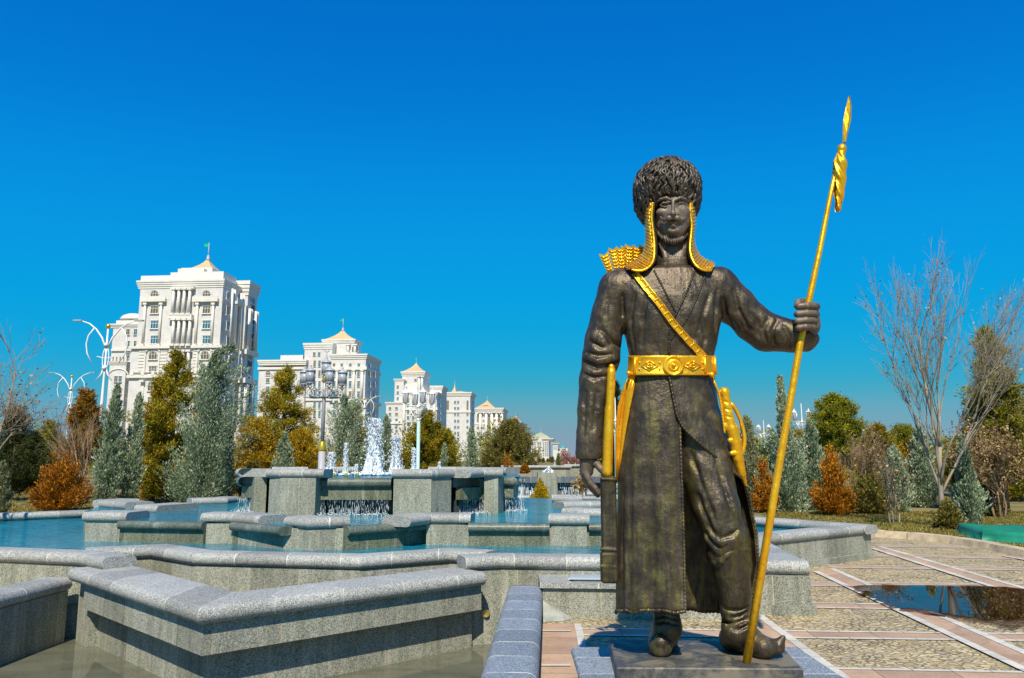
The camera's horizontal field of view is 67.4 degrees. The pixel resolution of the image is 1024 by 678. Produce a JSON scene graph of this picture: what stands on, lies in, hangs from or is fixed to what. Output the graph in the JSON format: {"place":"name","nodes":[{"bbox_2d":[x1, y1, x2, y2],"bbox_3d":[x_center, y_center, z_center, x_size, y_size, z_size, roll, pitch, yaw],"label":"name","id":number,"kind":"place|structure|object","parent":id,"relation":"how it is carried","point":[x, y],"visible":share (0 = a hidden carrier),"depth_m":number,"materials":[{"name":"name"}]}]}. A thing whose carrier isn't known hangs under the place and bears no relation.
{"place":"outdoors","nodes":[
{"label":"outdoors","id":0,"kind":"place"},
{"bbox_2d":[82,510,149,541],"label":"fountain pier","id":1,"kind":"structure","parent":0,"point":[101,525],"depth_m":11.85,"materials":[{"name":"stone"}]},
{"bbox_2d":[7,481,242,512],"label":"lawn","id":2,"kind":"structure","parent":0,"point":[120,490],"depth_m":30.54,"materials":[{"name":"green plant"}]},
{"bbox_2d":[0,460,15,512],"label":"cypress","id":3,"kind":"object","parent":2,"relation":"on","point":[5,490],"visible":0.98,"depth_m":22.59,"materials":[{"name":"green plant"}]},
{"bbox_2d":[0,403,59,499],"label":"pine tree","id":4,"kind":"object","parent":2,"relation":"on","point":[19,457],"visible":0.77,"depth_m":30.55,"materials":[{"name":"green plant"}]},
{"bbox_2d":[24,448,97,510],"bbox_3d":[-14.396,4.501,24.640,2.039,2.012,2.012,0,-9,0],"label":"bush","id":5,"kind":"object","parent":2,"relation":"on","point":[57,490],"visible":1,"depth_m":24.29,"materials":[{"name":"orange plant"}]},
{"bbox_2d":[42,382,107,491],"bbox_3d":[-17.819,4.241,31.790,3.098,4.857,2.437,0,-9,0],"label":"pine tree","id":6,"kind":"object","parent":2,"relation":"on","point":[86,408],"visible":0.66,"depth_m":31.50,"materials":[{"name":"brown plant"}]},
{"bbox_2d":[35,402,128,503],"bbox_3d":[-16.460,4.367,29.139,2.430,3.727,4.304,0,-9,0],"label":"bare tree","id":7,"kind":"object","parent":2,"relation":"on","point":[85,464],"visible":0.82,"depth_m":28.37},
{"bbox_2d":[73,320,143,482],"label":"street light","id":8,"kind":"object","parent":2,"relation":"on","point":[106,345],"visible":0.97,"depth_m":50.43,"materials":[{"name":"white paint"}]},
{"bbox_2d":[88,382,131,499],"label":"cypress","id":9,"kind":"object","parent":2,"relation":"on","point":[108,477],"visible":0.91,"depth_m":26.09,"materials":[{"name":"green plant"}]},
{"bbox_2d":[118,391,147,498],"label":"cypress","id":10,"kind":"object","parent":2,"relation":"on","point":[135,438],"visible":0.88,"depth_m":26.79,"materials":[{"name":"green plant"}]},
{"bbox_2d":[136,389,169,500],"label":"pine tree","id":11,"kind":"object","parent":2,"relation":"on","point":[155,394],"visible":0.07,"depth_m":30.38,"materials":[{"name":"green plant"}]},
{"bbox_2d":[123,346,202,501],"bbox_3d":[-13.348,3.308,29.823,3.504,6.092,3.156,5,-10,-31],"label":"pine tree","id":12,"kind":"object","parent":2,"relation":"on","point":[167,387],"visible":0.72,"depth_m":29.48,"materials":[{"name":"green plant"}]},
{"bbox_2d":[153,342,263,502],"bbox_3d":[-10.240,2.932,26.319,3.482,5.759,2.819,0,-9,0],"label":"cypress","id":13,"kind":"object","parent":2,"relation":"on","point":[197,479],"visible":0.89,"depth_m":26.07,"materials":[{"name":"green plant"}]},
{"bbox_2d":[211,417,294,496],"bbox_3d":[-10.909,5.043,32.524,3.456,3.527,3.895,-8,-12,43],"label":"pine tree","id":14,"kind":"object","parent":2,"relation":"on","point":[263,456],"visible":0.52,"depth_m":32.19,"materials":[{"name":"green plant"}]},
{"bbox_2d":[236,362,320,445],"bbox_3d":[-10.604,4.188,35.872,3.982,6.225,3.652,7,-11,-36],"label":"pine tree","id":15,"kind":"object","parent":2,"relation":"on","point":[285,378],"visible":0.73,"depth_m":35.61,"materials":[{"name":"green plant"}]},
{"bbox_2d":[269,430,295,468],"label":"cypress","id":16,"kind":"object","parent":2,"relation":"on","point":[284,448],"visible":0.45,"depth_m":30.59,"materials":[{"name":"green plant"}]},
{"bbox_2d":[267,424,347,468],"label":"pine tree","id":17,"kind":"object","parent":2,"relation":"on","point":[305,453],"visible":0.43,"depth_m":33.18,"materials":[{"name":"yellow plant"}]},
{"bbox_2d":[300,348,347,468],"bbox_3d":[-5.174,2.533,20.632,1.301,4.680,0.841,0,-9,0],"label":"lamp post","id":18,"kind":"object","parent":2,"relation":"on","point":[307,376],"visible":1,"depth_m":20.86,"materials":[{"name":"metal"}]},
{"bbox_2d":[315,393,370,471],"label":"cypress","id":19,"kind":"object","parent":2,"relation":"on","point":[343,427],"visible":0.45,"depth_m":35.49,"materials":[{"name":"green plant"}]},
{"bbox_2d":[379,413,392,471],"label":"cypress","id":20,"kind":"object","parent":2,"relation":"on","point":[386,433],"visible":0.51,"depth_m":43.51,"materials":[{"name":"green plant"}]},
{"bbox_2d":[402,380,435,468],"bbox_3d":[-3.267,3.619,26.762,0.927,4.430,0.945,-4,-10,22],"label":"lamp post","id":21,"kind":"object","parent":2,"relation":"on","point":[419,396],"visible":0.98,"depth_m":26.81,"materials":[{"name":"metal"}]},
{"bbox_2d":[399,407,463,468],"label":"pine tree","id":22,"kind":"object","parent":2,"relation":"on","point":[435,435],"visible":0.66,"depth_m":43.17,"materials":[{"name":"green plant"}]},
{"bbox_2d":[461,425,483,466],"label":"cypress","id":23,"kind":"object","parent":2,"relation":"on","point":[470,459],"visible":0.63,"depth_m":41.47,"materials":[{"name":"green plant"}]},
{"bbox_2d":[472,414,543,466],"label":"cedar tree","id":24,"kind":"object","parent":2,"relation":"on","point":[508,436],"visible":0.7,"depth_m":40.95,"materials":[{"name":"green plant"}]},
{"bbox_2d":[106,243,260,456],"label":"apartment tower","id":25,"kind":"structure","parent":0,"point":[201,311],"depth_m":179.41,"materials":[{"name":"white stone"}]},
{"bbox_2d":[0,637,490,677],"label":"basin water","id":26,"kind":"structure","parent":0,"point":[68,657],"depth_m":7.72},
{"bbox_2d":[68,566,485,677],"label":"cascade ledge","id":27,"kind":"object","parent":26,"relation":"on","point":[161,625],"visible":0.97,"depth_m":7.45,"materials":[{"name":"stone"}]},
{"bbox_2d":[257,319,381,459],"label":"apartment block","id":28,"kind":"structure","parent":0,"point":[363,374],"depth_m":300.20,"materials":[{"name":"white concrete"}]},
{"bbox_2d":[85,498,600,525],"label":"pool water","id":29,"kind":"structure","parent":0,"point":[539,510],"depth_m":13.05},
{"bbox_2d":[235,468,267,511],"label":"fountain pier","id":30,"kind":"structure","parent":29,"relation":"in","point":[258,484],"depth_m":13.64,"materials":[{"name":"stone"}]},
{"bbox_2d":[265,469,332,515],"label":"fountain pier","id":31,"kind":"structure","parent":29,"relation":"in","point":[294,492],"depth_m":12.83,"materials":[{"name":"stone"}]},
{"bbox_2d":[266,486,507,513],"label":"top basin wall","id":32,"kind":"structure","parent":29,"relation":"in","point":[329,506],"depth_m":13.27,"materials":[{"name":"stone"}]},
{"bbox_2d":[320,478,393,499],"bbox_3d":[-2.667,2.761,13.222,1.266,0.735,0.570,0,-9,2],"label":"fountain spillway","id":33,"kind":"object","parent":32,"relation":"attached to","point":[357,488],"visible":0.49,"depth_m":13.02,"materials":[{"name":"stone"}]},
{"bbox_2d":[331,473,519,477],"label":"top basin water","id":34,"kind":"structure","parent":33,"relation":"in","point":[361,476],"depth_m":14.07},
{"bbox_2d":[359,417,390,475],"bbox_3d":[-2.700,2.114,15.041,0.780,1.167,0.794,0,-9,0],"label":"water jet","id":35,"kind":"object","parent":34,"relation":"on","point":[373,466],"visible":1,"depth_m":14.95},
{"bbox_2d":[383,435,404,472],"bbox_3d":[-2.319,2.339,15.399,0.489,0.829,0.541,4,-10,-26],"label":"water jet","id":36,"kind":"object","parent":34,"relation":"on","point":[395,463],"visible":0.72,"depth_m":15.38},
{"bbox_2d":[451,477,483,512],"bbox_3d":[-0.837,2.778,13.330,0.570,0.735,0.630,-8,-12,42],"label":"fountain spillway","id":37,"kind":"object","parent":32,"relation":"attached to","point":[468,489],"visible":0.73,"depth_m":13.25,"materials":[{"name":"stone"}]},
{"bbox_2d":[391,469,454,514],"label":"fountain pier","id":38,"kind":"structure","parent":29,"relation":"in","point":[421,490],"depth_m":12.65,"materials":[{"name":"stone"}]},
{"bbox_2d":[452,469,503,513],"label":"fountain pier","id":39,"kind":"structure","parent":29,"relation":"in","point":[493,491],"depth_m":13.26,"materials":[{"name":"stone"}]},
{"bbox_2d":[0,518,789,553],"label":"pool water","id":40,"kind":"structure","parent":0,"point":[65,533],"depth_m":11.40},
{"bbox_2d":[83,522,588,549],"bbox_3d":[-2.624,3.544,15.174,11.248,0.392,8.920,0,-9,0],"label":"pool rim","id":41,"kind":"object","parent":40,"relation":"on","point":[219,533],"visible":0.19,"depth_m":11.28,"materials":[{"name":"stone"}]},
{"bbox_2d":[98,500,154,508],"bbox_3d":[-7.591,3.455,15.086,1.109,0.540,0.612,-7,-11,39],"label":"pool capstone","id":42,"kind":"object","parent":41,"relation":"on","point":[125,504],"visible":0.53,"depth_m":14.87,"materials":[{"name":"stone"}]},
{"bbox_2d":[117,520,208,543],"bbox_3d":[-5.276,3.000,11.789,1.409,0.420,0.520,-2,-9,10],"label":"fountain spillway","id":43,"kind":"object","parent":41,"relation":"on","point":[187,532],"visible":0.67,"depth_m":11.59,"materials":[{"name":"stone"}]},
{"bbox_2d":[134,502,198,511],"bbox_3d":[-6.333,3.297,14.076,0.532,0.540,1.000,-4,-10,22],"label":"pool capstone","id":44,"kind":"object","parent":41,"relation":"on","point":[167,507],"visible":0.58,"depth_m":13.89,"materials":[{"name":"stone"}]},
{"bbox_2d":[200,511,286,523],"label":"fountain pier","id":45,"kind":"structure","parent":41,"relation":"on","point":[247,517],"depth_m":11.47,"materials":[{"name":"stone"}]},
{"bbox_2d":[229,522,294,543],"bbox_3d":[-3.543,2.924,11.301,1.339,0.420,0.674,-7,-11,38],"label":"fountain spillway","id":46,"kind":"object","parent":41,"relation":"on","point":[236,527],"visible":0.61,"depth_m":10.99,"materials":[{"name":"stone"}]},
{"bbox_2d":[284,515,349,550],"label":"fountain pier","id":47,"kind":"structure","parent":41,"relation":"on","point":[316,532],"depth_m":10.74,"materials":[{"name":"stone"}]},
{"bbox_2d":[342,524,425,549],"bbox_3d":[-1.921,2.911,11.221,1.272,0.420,0.520,7,-11,-38],"label":"fountain spillway","id":48,"kind":"object","parent":41,"relation":"on","point":[370,536],"visible":0.55,"depth_m":11.00,"materials":[{"name":"stone"}]},
{"bbox_2d":[382,512,474,544],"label":"fountain pier","id":49,"kind":"structure","parent":41,"relation":"on","point":[440,530],"depth_m":11.39,"materials":[{"name":"stone"}]},
{"bbox_2d":[468,523,549,545],"bbox_3d":[-0.038,2.939,11.397,1.185,0.420,0.520,0,-9,2],"label":"fountain spillway","id":50,"kind":"object","parent":41,"relation":"on","point":[508,534],"visible":0.66,"depth_m":11.21,"materials":[{"name":"stone"}]},
{"bbox_2d":[385,358,448,458],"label":"apartment block","id":51,"kind":"structure","parent":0,"point":[397,410],"depth_m":447.35,"materials":[{"name":"paint"}]},
{"bbox_2d":[446,380,475,461],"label":"apartment block","id":52,"kind":"structure","parent":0,"point":[460,412],"depth_m":575.10,"materials":[{"name":"white stone"}]},
{"bbox_2d":[8,460,945,604],"bbox_3d":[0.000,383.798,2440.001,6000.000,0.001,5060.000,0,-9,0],"label":"ground","id":53,"kind":"structure","parent":0,"point":[540,463],"depth_m":158.63,"materials":[{"name":"green soil"}]},
{"bbox_2d":[0,321,65,448],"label":"bare tree","id":54,"kind":"object","parent":53,"relation":"on","point":[10,404],"visible":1,"depth_m":16.25,"materials":[{"name":"brown plant"}]},
{"bbox_2d":[0,510,86,520],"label":"pool wall","id":55,"kind":"structure","parent":53,"relation":"on","point":[13,516],"depth_m":16.14,"materials":[{"name":"stone"}]},
{"bbox_2d":[2,414,527,478],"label":"wood","id":56,"kind":"object","parent":53,"relation":"on","point":[403,440],"visible":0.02,"depth_m":64.79,"materials":[{"name":"plant"}]},
{"bbox_2d":[474,396,507,459],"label":"apartment block","id":57,"kind":"structure","parent":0,"point":[486,412],"depth_m":804.29,"materials":[{"name":"white stone"}]},
{"bbox_2d":[0,0,1023,456],"label":"sky","id":58,"kind":"structure","parent":0,"point":[448,182],"materials":[{"name":"blue"}]},
{"bbox_2d":[6,493,1023,546],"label":"grass","id":59,"kind":"structure","parent":0,"point":[903,524],"depth_m":20.46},
{"bbox_2d":[529,428,554,459],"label":"office block","id":60,"kind":"structure","parent":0,"point":[543,441],"depth_m":1139.59,"materials":[{"name":"white concrete"}]},
{"bbox_2d":[501,464,617,498],"bbox_3d":[2.789,6.280,34.673,8.254,1.140,18.084,-1,-9,9],"label":"distant fountain","id":61,"kind":"object","parent":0,"point":[562,474],"visible":0.39,"depth_m":28.96,"materials":[{"name":"stone"}]},
{"bbox_2d":[549,513,589,545],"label":"fountain pier","id":62,"kind":"structure","parent":0,"point":[569,529],"depth_m":11.22,"materials":[{"name":"stone"}]},
{"bbox_2d":[541,537,1023,670],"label":"paved square","id":63,"kind":"structure","parent":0,"point":[913,654],"depth_m":7.81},
{"bbox_2d":[539,624,577,677],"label":"paving band","id":64,"kind":"object","parent":63,"relation":"on","point":[556,647],"visible":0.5,"depth_m":6.63,"materials":[{"name":"pink stone"}]},
{"bbox_2d":[538,574,720,621],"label":"step block","id":65,"kind":"structure","parent":63,"relation":"on","point":[584,596],"depth_m":8.12,"materials":[{"name":"stone"}]},
{"bbox_2d":[457,553,809,645],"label":"pool wall","id":66,"kind":"structure","parent":63,"relation":"on","point":[504,572],"depth_m":8.74,"materials":[{"name":"stone"}]},
{"bbox_2d":[571,647,842,677],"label":"pedestal","id":67,"kind":"object","parent":63,"relation":"on","point":[592,662],"visible":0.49,"depth_m":5.17,"materials":[{"name":"stone"}]},
{"bbox_2d":[575,96,851,677],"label":"statue","id":68,"kind":"object","parent":67,"relation":"on","point":[679,534],"visible":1,"depth_m":5.09,"materials":[{"name":"brown metal"}]},
{"bbox_2d":[757,618,803,651],"bbox_3d":[2.257,2.566,5.799,0.521,0.001,4.880,0,-9,2],"label":"paving band","id":69,"kind":"object","parent":63,"relation":"on","point":[764,628],"depth_m":7.35,"materials":[{"name":"pink stone"}]},
{"bbox_2d":[751,537,816,615],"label":"pool wall","id":70,"kind":"structure","parent":63,"relation":"on","point":[786,595],"depth_m":8.27,"materials":[{"name":"stone"}]},
{"bbox_2d":[583,629,1023,640],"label":"paving band","id":71,"kind":"object","parent":63,"relation":"on","point":[797,634],"visible":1,"depth_m":7.30,"materials":[{"name":"pink stone"}]},
{"bbox_2d":[582,628,1023,633],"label":"paving border","id":72,"kind":"object","parent":71,"relation":"on","point":[809,630],"visible":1,"depth_m":7.41,"materials":[{"name":"white stone"}]},
{"bbox_2d":[584,634,1023,640],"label":"paving border","id":73,"kind":"object","parent":71,"relation":"on","point":[806,637],"visible":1,"depth_m":7.16,"materials":[{"name":"white stone"}]},
{"bbox_2d":[758,614,849,677],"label":"paving border","id":74,"kind":"object","parent":63,"relation":"on","point":[796,642],"visible":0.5,"depth_m":6.78,"materials":[{"name":"white stone"}]},
{"bbox_2d":[758,524,873,567],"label":"pool wall","id":75,"kind":"structure","parent":63,"relation":"on","point":[825,545],"depth_m":12.20,"materials":[{"name":"stone"}]},
{"bbox_2d":[755,516,877,533],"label":"pool wall","id":76,"kind":"structure","parent":63,"relation":"on","point":[800,524],"depth_m":13.73,"materials":[{"name":"stone"}]},
{"bbox_2d":[820,569,1023,665],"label":"paving band","id":77,"kind":"object","parent":63,"relation":"on","point":[992,645],"visible":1,"depth_m":7.48,"materials":[{"name":"pink stone"}]},
{"bbox_2d":[814,571,1023,670],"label":"paving border","id":78,"kind":"object","parent":77,"relation":"on","point":[984,650],"visible":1,"depth_m":7.42,"materials":[{"name":"white stone"}]},
{"bbox_2d":[826,565,1023,570],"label":"paving band","id":79,"kind":"object","parent":63,"relation":"on","point":[963,568],"visible":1,"depth_m":11.82,"materials":[{"name":"pink stone"}]},
{"bbox_2d":[829,568,1023,653],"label":"paving border","id":80,"kind":"object","parent":63,"relation":"on","point":[1004,643],"visible":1,"depth_m":7.59,"materials":[{"name":"white stone"}]},
{"bbox_2d":[839,669,1023,677],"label":"paving band","id":81,"kind":"object","parent":63,"relation":"on","point":[855,673],"depth_m":5.95,"materials":[{"name":"pink stone"}]},
{"bbox_2d":[836,667,1023,672],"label":"paving border","id":82,"kind":"object","parent":81,"relation":"on","point":[930,669],"visible":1,"depth_m":6.06,"materials":[{"name":"white stone"}]},
{"bbox_2d":[871,529,1023,556],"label":"kerb","id":83,"kind":"structure","parent":63,"relation":"on","point":[998,547],"depth_m":15.02,"materials":[{"name":"stone"}]},
{"bbox_2d":[876,547,1022,588],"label":"paving band","id":84,"kind":"object","parent":63,"relation":"on","point":[978,578],"visible":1,"depth_m":11.35,"materials":[{"name":"pink stone"}]},
{"label":"damp paving","id":85,"kind":"structure","parent":63,"relation":"on","visible":0},
{"bbox_2d":[854,584,1023,619],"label":"puddle","id":86,"kind":"object","parent":85,"relation":"on","point":[987,602],"visible":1,"depth_m":9.08,"materials":[{"name":"blue liquid"}]},
{"bbox_2d":[753,480,1023,535],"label":"lawn","id":87,"kind":"structure","parent":0,"point":[1015,506],"depth_m":23.97,"materials":[{"name":"green plant"}]},
{"bbox_2d":[740,415,767,502],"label":"cypress","id":88,"kind":"object","parent":87,"relation":"on","point":[750,455],"visible":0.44,"depth_m":25.52,"materials":[{"name":"green plant"}]},
{"bbox_2d":[750,457,779,512],"bbox_3d":[7.580,4.391,23.123,0.913,1.710,0.962,-6,-11,36],"label":"bush","id":89,"kind":"object","parent":87,"relation":"on","point":[761,496],"visible":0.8,"depth_m":23.02,"materials":[{"name":"orange plant"}]},
{"bbox_2d":[753,374,815,511],"bbox_3d":[8.371,3.241,23.798,1.780,4.360,1.743,0,-9,0],"label":"cypress","id":90,"kind":"object","parent":87,"relation":"on","point":[791,499],"visible":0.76,"depth_m":23.44,"materials":[{"name":"green plant"}]},
{"bbox_2d":[795,418,827,509],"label":"cypress","id":91,"kind":"object","parent":87,"relation":"on","point":[814,456],"visible":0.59,"depth_m":24.54,"materials":[{"name":"green plant"}]},
{"bbox_2d":[807,442,858,514],"bbox_3d":[9.220,4.034,22.095,1.402,2.149,1.413,0,-9,0],"label":"bush","id":92,"kind":"object","parent":87,"relation":"on","point":[833,497],"visible":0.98,"depth_m":21.89,"materials":[{"name":"orange plant"}]},
{"bbox_2d":[803,391,869,469],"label":"pine tree","id":93,"kind":"object","parent":87,"relation":"on","point":[835,421],"visible":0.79,"depth_m":32.32,"materials":[{"name":"green plant"}]},
{"bbox_2d":[829,424,915,492],"bbox_3d":[11.330,4.004,24.527,2.442,2.996,2.207,7,-11,-36],"label":"bare tree","id":94,"kind":"object","parent":87,"relation":"on","point":[866,456],"visible":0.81,"depth_m":24.42,"materials":[{"name":"brown plant"}]},
{"bbox_2d":[844,468,903,513],"bbox_3d":[10.568,4.481,22.574,1.746,1.411,1.630,0,-9,0],"label":"bush","id":95,"kind":"object","parent":87,"relation":"on","point":[871,497],"visible":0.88,"depth_m":22.32,"materials":[{"name":"green plant"}]},
{"bbox_2d":[847,420,904,492],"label":"tree","id":96,"kind":"object","parent":87,"relation":"on","point":[883,432],"visible":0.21,"depth_m":27.54,"materials":[{"name":"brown plant"}]},
{"bbox_2d":[870,448,908,523],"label":"sapling","id":97,"kind":"object","parent":87,"relation":"on","point":[885,479],"visible":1,"depth_m":18.68,"materials":[{"name":"grey plant"}]},
{"bbox_2d":[881,443,917,511],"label":"cypress","id":98,"kind":"object","parent":87,"relation":"on","point":[893,451],"visible":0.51,"depth_m":23.40,"materials":[{"name":"green plant"}]},
{"bbox_2d":[886,422,937,455],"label":"pine tree","id":99,"kind":"object","parent":87,"relation":"on","point":[905,430],"visible":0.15,"depth_m":35.55,"materials":[{"name":"green plant"}]},
{"bbox_2d":[904,423,948,507],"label":"cypress","id":100,"kind":"object","parent":87,"relation":"on","point":[927,492],"visible":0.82,"depth_m":25.43,"materials":[{"name":"green plant"}]},
{"bbox_2d":[853,234,1023,508],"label":"bare tree","id":101,"kind":"object","parent":87,"relation":"on","point":[936,434],"visible":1,"depth_m":17.95,"materials":[{"name":"grey plant"}]},
{"bbox_2d":[930,497,966,529],"bbox_3d":[10.030,4.004,17.589,0.765,0.808,0.752,0,-9,0],"label":"bush","id":102,"kind":"object","parent":87,"relation":"on","point":[947,514],"visible":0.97,"depth_m":17.46,"materials":[{"name":"green plant"}]},
{"bbox_2d":[944,433,992,523],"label":"cypress","id":103,"kind":"object","parent":87,"relation":"on","point":[968,500],"visible":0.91,"depth_m":18.85,"materials":[{"name":"green plant"}]},
{"bbox_2d":[931,417,1023,517],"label":"bare tree","id":104,"kind":"object","parent":87,"relation":"on","point":[998,462],"visible":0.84,"depth_m":21.04,"materials":[{"name":"brown plant"}]},
{"bbox_2d":[955,319,1023,512],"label":"pine tree","id":105,"kind":"object","parent":87,"relation":"on","point":[1004,405],"visible":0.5,"depth_m":22.69,"materials":[{"name":"plant"}]},
{"bbox_2d":[957,523,1023,544],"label":"tarpaulin cover","id":106,"kind":"object","parent":87,"relation":"on","point":[1008,533],"visible":0.94,"depth_m":15.06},
{"label":"basin floor","id":107,"kind":"structure","parent":0,"visible":0},
{"bbox_2d":[0,577,71,664],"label":"basin side wall","id":108,"kind":"structure","parent":107,"relation":"on","point":[33,615],"depth_m":8.26,"materials":[{"name":"stone"}]},
{"bbox_2d":[86,544,497,591],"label":"pool wall","id":109,"kind":"structure","parent":107,"relation":"on","point":[237,571],"depth_m":9.07,"materials":[{"name":"stone"}]},
{"bbox_2d":[481,585,542,677],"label":"basin side wall","id":110,"kind":"structure","parent":107,"relation":"on","point":[514,651],"depth_m":5.90,"materials":[{"name":"stone"}]},
{"label":"paved square","id":111,"kind":"structure","parent":0,"visible":0},
{"bbox_2d":[0,547,136,638],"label":"pool wall","id":112,"kind":"structure","parent":111,"relation":"on","point":[19,564],"depth_m":9.17,"materials":[{"name":"stone"}]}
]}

